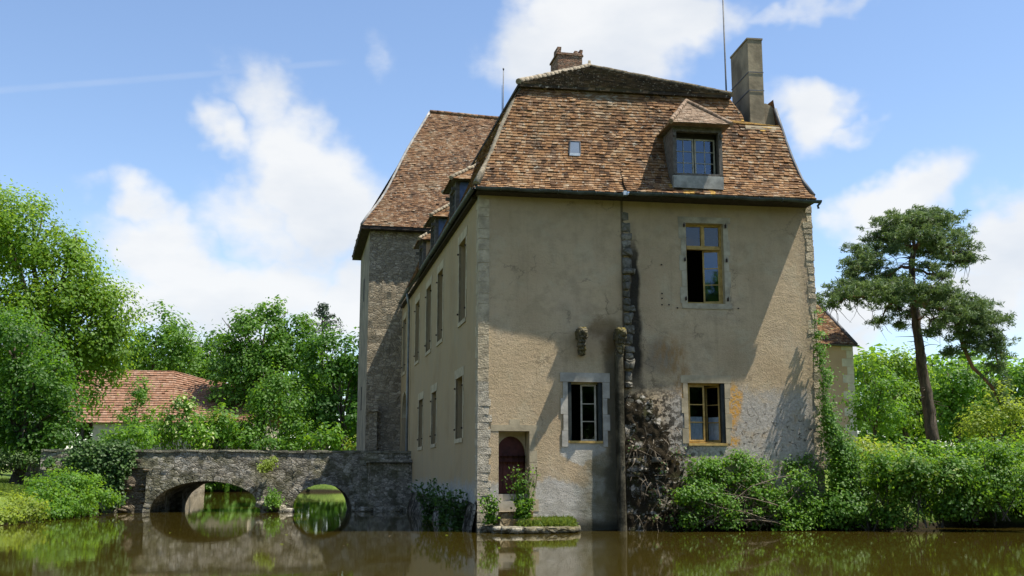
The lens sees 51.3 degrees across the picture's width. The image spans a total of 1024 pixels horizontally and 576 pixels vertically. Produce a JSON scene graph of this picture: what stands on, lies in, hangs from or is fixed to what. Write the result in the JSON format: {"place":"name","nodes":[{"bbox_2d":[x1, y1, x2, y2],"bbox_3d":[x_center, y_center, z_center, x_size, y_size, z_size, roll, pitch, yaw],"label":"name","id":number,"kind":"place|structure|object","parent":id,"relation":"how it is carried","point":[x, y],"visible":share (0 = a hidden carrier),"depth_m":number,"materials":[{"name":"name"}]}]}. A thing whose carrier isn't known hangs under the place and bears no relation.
{"place":"outdoors","nodes":[
{"label":"outdoors","id":0,"kind":"place"},
{"bbox_2d":[0,492,1023,575],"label":"water","id":1,"kind":"structure","parent":0,"point":[219,534],"depth_m":20.96,"materials":[{"name":"brown liquid"}]},
{"bbox_2d":[257,487,286,511],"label":"pier shrub","id":2,"kind":"object","parent":1,"relation":"on","point":[271,498],"visible":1,"depth_m":40.46,"materials":[{"name":"green plant"}]},
{"bbox_2d":[433,488,468,528],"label":"plinth weed","id":3,"kind":"object","parent":1,"relation":"on","point":[456,521],"visible":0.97,"depth_m":28.34,"materials":[{"name":"green plant"}]},
{"bbox_2d":[827,459,1023,526],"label":"undergrowth","id":4,"kind":"object","parent":1,"relation":"on","point":[965,523],"visible":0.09,"depth_m":29.20,"materials":[{"name":"green plant"}]},
{"bbox_2d":[0,459,1023,530],"bbox_3d":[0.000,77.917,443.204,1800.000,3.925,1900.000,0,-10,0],"label":"ground","id":5,"kind":"structure","parent":0,"point":[1017,522],"depth_m":29.62,"materials":[{"name":"green plant"}]},
{"bbox_2d":[0,446,40,475],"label":"juniper bush","id":6,"kind":"object","parent":5,"relation":"on","point":[13,456],"visible":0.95,"depth_m":42.35,"materials":[{"name":"green plant"}]},
{"bbox_2d":[0,482,51,524],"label":"yellow bank shrub","id":7,"kind":"object","parent":5,"relation":"on","point":[19,510],"visible":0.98,"depth_m":32.08,"materials":[{"name":"green plant"}]},
{"bbox_2d":[0,477,64,496],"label":"lawn grass","id":8,"kind":"structure","parent":5,"relation":"on","point":[5,486],"depth_m":38.83,"materials":[{"name":"green plant"}]},
{"bbox_2d":[0,293,101,484],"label":"walnut tree","id":9,"kind":"object","parent":5,"relation":"on","point":[41,390],"visible":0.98,"depth_m":43.35,"materials":[{"name":"green plant"}]},
{"bbox_2d":[29,399,90,475],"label":"walnut skirt","id":10,"kind":"object","parent":5,"relation":"on","point":[59,426],"visible":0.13,"depth_m":45.45,"materials":[{"name":"green plant"}]},
{"bbox_2d":[7,462,132,519],"bbox_3d":[-15.126,6.920,36.351,3.587,1.998,5.343,-3,-10,16],"label":"mound shrub","id":11,"kind":"object","parent":5,"relation":"on","point":[78,497],"visible":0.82,"depth_m":35.93,"materials":[{"name":"green plant"}]},
{"bbox_2d":[0,175,151,477],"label":"lime tree","id":12,"kind":"object","parent":5,"relation":"on","point":[73,299],"visible":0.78,"depth_m":55.59,"materials":[{"name":"green plant"}]},
{"bbox_2d":[79,420,167,448],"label":"bush","id":13,"kind":"object","parent":5,"relation":"on","point":[135,435],"visible":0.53,"depth_m":61.12,"materials":[{"name":"green plant"}]},
{"bbox_2d":[12,437,242,491],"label":"waterside bushes","id":14,"kind":"object","parent":5,"relation":"on","point":[225,486],"visible":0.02,"depth_m":85.77,"materials":[{"name":"green plant"}]},
{"bbox_2d":[105,374,162,442],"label":"sapling","id":15,"kind":"object","parent":5,"relation":"on","point":[140,395],"visible":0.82,"depth_m":71.39,"materials":[{"name":"green plant"}]},
{"bbox_2d":[116,299,211,378],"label":"round tree","id":16,"kind":"object","parent":5,"relation":"on","point":[174,355],"visible":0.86,"depth_m":103.69,"materials":[{"name":"green plant"}]},
{"bbox_2d":[68,370,281,452],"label":"barn","id":17,"kind":"structure","parent":5,"relation":"on","point":[172,382],"depth_m":95.47,"materials":[{"name":"tile"}]},
{"bbox_2d":[0,328,357,467],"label":"woodland","id":18,"kind":"object","parent":5,"relation":"on","point":[88,433],"visible":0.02,"depth_m":124.34,"materials":[{"name":"green plant"}]},
{"bbox_2d":[144,390,219,449],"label":"elder bush","id":19,"kind":"object","parent":5,"relation":"on","point":[163,429],"visible":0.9,"depth_m":72.84,"materials":[{"name":"green plant"}]},
{"bbox_2d":[191,484,204,494],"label":"retaining wall","id":20,"kind":"structure","parent":5,"relation":"on","point":[201,489],"depth_m":81.37,"materials":[{"name":"beige stone"}]},
{"bbox_2d":[136,398,263,449],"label":"bush","id":21,"kind":"object","parent":5,"relation":"on","point":[227,433],"visible":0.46,"depth_m":87.07,"materials":[{"name":"green plant"}]},
{"bbox_2d":[175,324,227,381],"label":"feathery tree","id":22,"kind":"object","parent":5,"relation":"on","point":[213,356],"visible":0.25,"depth_m":107.58,"materials":[{"name":"green plant"}]},
{"bbox_2d":[190,426,230,449],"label":"box bush","id":23,"kind":"object","parent":5,"relation":"on","point":[215,447],"visible":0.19,"depth_m":87.50,"materials":[{"name":"green plant"}]},
{"bbox_2d":[40,449,412,512],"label":"stone bridge","id":24,"kind":"structure","parent":5,"relation":"on","point":[169,480],"depth_m":41.30,"materials":[{"name":"stone"}]},
{"bbox_2d":[41,429,143,512],"bbox_3d":[-15.643,6.789,39.573,3.615,3.178,0.792,2,-10,-11],"label":"ivy","id":25,"kind":"object","parent":24,"relation":"attached to","point":[113,462],"visible":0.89,"depth_m":39.76,"materials":[{"name":"green plant"}]},
{"bbox_2d":[256,456,280,474],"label":"plant","id":26,"kind":"object","parent":24,"relation":"attached to","point":[267,465],"visible":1,"depth_m":40.83,"materials":[{"name":"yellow plant"}]},
{"bbox_2d":[205,408,257,449],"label":"yellow shrub","id":27,"kind":"object","parent":5,"relation":"on","point":[221,427],"visible":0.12,"depth_m":89.11,"materials":[{"name":"green plant"}]},
{"bbox_2d":[198,294,344,452],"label":"ash tree","id":28,"kind":"object","parent":5,"relation":"on","point":[240,361],"visible":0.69,"depth_m":96.25,"materials":[{"name":"green plant"}]},
{"bbox_2d":[232,430,317,450],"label":"bramble bush","id":29,"kind":"object","parent":5,"relation":"on","point":[280,439],"visible":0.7,"depth_m":87.58,"materials":[{"name":"green plant"}]},
{"bbox_2d":[236,357,321,449],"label":"birch clump","id":30,"kind":"object","parent":5,"relation":"on","point":[272,386],"visible":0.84,"depth_m":89.39,"materials":[{"name":"green plant"}]},
{"bbox_2d":[273,302,357,449],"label":"conifer tree","id":31,"kind":"object","parent":5,"relation":"on","point":[324,307],"visible":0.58,"depth_m":114.82,"materials":[{"name":"green plant"}]},
{"bbox_2d":[285,421,355,450],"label":"hazel bush","id":32,"kind":"object","parent":5,"relation":"on","point":[327,439],"visible":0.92,"depth_m":87.77,"materials":[{"name":"green plant"}]},
{"bbox_2d":[283,315,358,448],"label":"maple tree","id":33,"kind":"object","parent":5,"relation":"on","point":[340,369],"visible":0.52,"depth_m":92.21,"materials":[{"name":"green plant"}]},
{"bbox_2d":[337,434,356,449],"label":"weedy shrub","id":34,"kind":"object","parent":5,"relation":"on","point":[351,446],"visible":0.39,"depth_m":88.08,"materials":[{"name":"green plant"}]},
{"bbox_2d":[352,110,498,450],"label":"stone tower","id":35,"kind":"structure","parent":5,"relation":"on","point":[442,147],"depth_m":48.62,"materials":[{"name":"stone"}]},
{"bbox_2d":[481,511,580,533],"bbox_3d":[0.538,6.089,26.574,2.564,1.014,1.144,2,-10,-10],"label":"stone landing","id":36,"kind":"object","parent":5,"relation":"on","point":[505,523],"visible":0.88,"depth_m":26.28,"materials":[{"name":"grey stone"}]},
{"bbox_2d":[477,490,500,525],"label":"nettle","id":37,"kind":"object","parent":36,"relation":"on","point":[489,517],"visible":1,"depth_m":26.65,"materials":[{"name":"green plant"}]},
{"bbox_2d":[504,461,538,518],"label":"flowering weed","id":38,"kind":"object","parent":36,"relation":"on","point":[517,486],"visible":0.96,"depth_m":26.77,"materials":[{"name":"green plant"}]},
{"bbox_2d":[513,495,535,518],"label":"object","id":39,"kind":"object","parent":36,"relation":"on","point":[527,509],"depth_m":26.58,"materials":[{"name":"green plant"}]},
{"bbox_2d":[513,514,577,526],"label":"landing grass","id":40,"kind":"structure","parent":36,"relation":"on","point":[555,521],"depth_m":26.43,"materials":[{"name":"green plant"}]},
{"bbox_2d":[399,38,825,531],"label":"manor house","id":41,"kind":"structure","parent":5,"relation":"on","point":[572,308],"depth_m":28.78,"materials":[{"name":"stone"}]},
{"bbox_2d":[401,311,406,376],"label":"window","id":42,"kind":"structure","parent":41,"relation":"in","point":[405,314],"depth_m":47.03,"materials":[{"name":"stone"}]},
{"bbox_2d":[413,292,420,365],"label":"window","id":43,"kind":"structure","parent":41,"relation":"in","point":[418,297],"depth_m":41.65,"materials":[{"name":"stone"}]},
{"bbox_2d":[417,391,423,449],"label":"window","id":44,"kind":"structure","parent":41,"relation":"in","point":[421,395],"depth_m":39.73,"materials":[{"name":"stone"}]},
{"bbox_2d":[408,478,436,518],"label":"plinth weed","id":45,"kind":"object","parent":41,"relation":"attached to","point":[428,510],"visible":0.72,"depth_m":34.55,"materials":[{"name":"green plant"}]},
{"bbox_2d":[424,276,431,356],"bbox_3d":[-2.898,1.038,38.344,0.314,2.726,1.825,2,-10,-11],"label":"window","id":46,"kind":"structure","parent":41,"relation":"in","point":[429,282],"depth_m":38.81,"materials":[{"name":"stone"}]},
{"bbox_2d":[429,383,436,447],"bbox_3d":[-2.541,4.316,36.004,0.314,2.128,1.645,2,-10,-11],"label":"window","id":47,"kind":"structure","parent":41,"relation":"in","point":[434,387],"depth_m":36.44,"materials":[{"name":"stone"}]},
{"bbox_2d":[424,483,452,523],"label":"plinth weed","id":48,"kind":"object","parent":41,"relation":"attached to","point":[442,516],"visible":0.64,"depth_m":31.28,"materials":[{"name":"green plant"}]},
{"bbox_2d":[435,259,443,346],"bbox_3d":[-2.286,0.523,35.386,0.313,2.727,1.695,2,-10,-11],"label":"window","id":49,"kind":"structure","parent":41,"relation":"in","point":[441,265],"depth_m":35.47,"materials":[{"name":"stone"}]},
{"bbox_2d":[453,366,463,443],"bbox_3d":[-1.416,3.366,30.550,0.311,2.127,1.725,2,-10,-11],"label":"window","id":50,"kind":"structure","parent":41,"relation":"in","point":[459,372],"depth_m":30.59,"materials":[{"name":"stone"}]},
{"bbox_2d":[457,225,467,327],"bbox_3d":[-1.332,-0.279,30.771,0.313,2.728,1.695,2,-10,-11],"label":"window","id":51,"kind":"structure","parent":41,"relation":"in","point":[464,234],"depth_m":30.97,"materials":[{"name":"stone"}]},
{"bbox_2d":[502,68,503,109],"bbox_3d":[-0.194,-6.102,36.098,0.319,2.801,0.060,2,-10,-11],"label":"antenna rod","id":52,"kind":"object","parent":41,"relation":"on","point":[503,91],"visible":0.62,"depth_m":36.15,"materials":[{"name":"grey metal"}]},
{"bbox_2d":[499,436,524,492],"bbox_3d":[-0.042,4.594,27.746,0.771,1.460,0.070,2,-10,-10],"label":"door","id":53,"kind":"structure","parent":41,"relation":"in","point":[511,451],"depth_m":27.78,"materials":[{"name":"wood"}]},
{"bbox_2d":[560,372,609,446],"bbox_3d":[1.891,3.201,28.003,1.341,1.924,0.334,2,-10,-10],"label":"window","id":54,"kind":"structure","parent":41,"relation":"in","point":[567,378],"depth_m":27.92,"materials":[{"name":"beige wood"}]},
{"bbox_2d":[624,423,697,530],"bbox_3d":[3.881,4.921,27.560,1.973,2.844,0.581,2,-10,-13],"label":"dead ivy","id":55,"kind":"object","parent":41,"relation":"attached to","point":[659,502],"visible":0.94,"depth_m":27.56,"materials":[{"name":"brown plant"}]},
{"bbox_2d":[678,216,731,308],"bbox_3d":[5.244,-0.661,29.180,1.479,2.546,0.424,1,-10,-7],"label":"window","id":56,"kind":"structure","parent":41,"relation":"in","point":[719,304],"depth_m":29.16,"materials":[{"name":"paint"}]},
{"bbox_2d":[680,375,731,445],"bbox_3d":[5.142,3.299,28.614,1.392,1.856,0.627,1,-10,-7],"label":"window","id":57,"kind":"structure","parent":41,"relation":"in","point":[693,430],"depth_m":28.46,"materials":[{"name":"paint"}]},
{"bbox_2d":[722,0,726,90],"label":"lightning mast","id":58,"kind":"object","parent":41,"relation":"attached to","point":[724,47],"visible":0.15,"depth_m":31.56,"materials":[{"name":"grey metal"}]},
{"bbox_2d":[816,300,859,468],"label":"pavilion","id":59,"kind":"structure","parent":5,"relation":"on","point":[841,341],"depth_m":51.96,"materials":[{"name":"tile"}]},
{"bbox_2d":[812,307,872,525],"bbox_3d":[8.833,3.390,28.258,1.941,5.895,0.923,2,-10,-11],"label":"climbing ivy","id":60,"kind":"object","parent":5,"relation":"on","point":[836,442],"visible":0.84,"depth_m":28.19,"materials":[{"name":"green plant"}]},
{"bbox_2d":[803,437,913,529],"bbox_3d":[9.170,5.134,27.975,3.067,2.452,2.166,0,-10,0],"label":"bank shrub","id":61,"kind":"object","parent":5,"relation":"on","point":[839,512],"visible":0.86,"depth_m":27.61,"materials":[{"name":"green plant"}]},
{"bbox_2d":[824,430,916,466],"bbox_3d":[10.451,4.685,30.818,3.015,1.173,1.897,0,-10,0],"label":"hedge shrub","id":62,"kind":"object","parent":5,"relation":"on","point":[866,445],"visible":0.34,"depth_m":30.68,"materials":[{"name":"green plant"}]},
{"bbox_2d":[833,358,915,469],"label":"garden tree","id":63,"kind":"object","parent":5,"relation":"on","point":[892,418],"visible":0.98,"depth_m":40.62,"materials":[{"name":"green plant"}]},
{"bbox_2d":[853,342,961,450],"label":"leafy tree","id":64,"kind":"object","parent":5,"relation":"on","point":[906,372],"visible":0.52,"depth_m":65.22,"materials":[{"name":"green plant"}]},
{"bbox_2d":[846,441,983,529],"bbox_3d":[10.577,5.082,27.628,3.816,2.321,2.443,0,-10,0],"label":"bank shrub","id":65,"kind":"object","parent":5,"relation":"on","point":[915,471],"visible":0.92,"depth_m":27.33,"materials":[{"name":"green plant"}]},
{"bbox_2d":[816,203,1022,456],"label":"pine tree","id":66,"kind":"object","parent":5,"relation":"on","point":[927,232],"visible":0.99,"depth_m":49.16,"materials":[{"name":"green plant"}]},
{"bbox_2d":[887,432,986,461],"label":"hedge shrub","id":67,"kind":"object","parent":5,"relation":"on","point":[929,446],"visible":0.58,"depth_m":31.44,"materials":[{"name":"green plant"}]},
{"bbox_2d":[853,343,1023,463],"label":"woodland","id":68,"kind":"object","parent":5,"relation":"on","point":[931,360],"visible":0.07,"depth_m":91.34,"materials":[{"name":"green plant"}]},
{"bbox_2d":[927,355,1008,455],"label":"leafy tree","id":69,"kind":"object","parent":5,"relation":"on","point":[953,398],"visible":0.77,"depth_m":61.29,"materials":[{"name":"green plant"}]},
{"bbox_2d":[920,432,1023,521],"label":"bank shrub","id":70,"kind":"object","parent":5,"relation":"on","point":[996,487],"visible":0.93,"depth_m":27.27,"materials":[{"name":"green plant"}]},
{"bbox_2d":[948,376,1023,471],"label":"golden bush","id":71,"kind":"object","parent":5,"relation":"on","point":[1011,408],"visible":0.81,"depth_m":39.44,"materials":[{"name":"green plant"}]},
{"bbox_2d":[952,429,1023,467],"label":"hedge shrub","id":72,"kind":"object","parent":5,"relation":"on","point":[978,447],"visible":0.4,"depth_m":31.65,"materials":[{"name":"green plant"}]},
{"bbox_2d":[968,358,1023,445],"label":"leafy tree","id":73,"kind":"object","parent":5,"relation":"on","point":[1018,381],"visible":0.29,"depth_m":69.48,"materials":[{"name":"green plant"}]},
{"bbox_2d":[0,0,1023,464],"label":"sky","id":74,"kind":"structure","parent":0,"point":[233,154],"materials":[{"name":"blue"}]},
{"bbox_2d":[665,448,832,530],"bbox_3d":[6.228,5.168,27.654,4.690,2.216,1.818,2,-10,-9],"label":"bush","id":75,"kind":"object","parent":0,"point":[795,517],"depth_m":27.51,"materials":[{"name":"green plant"}]}
]}

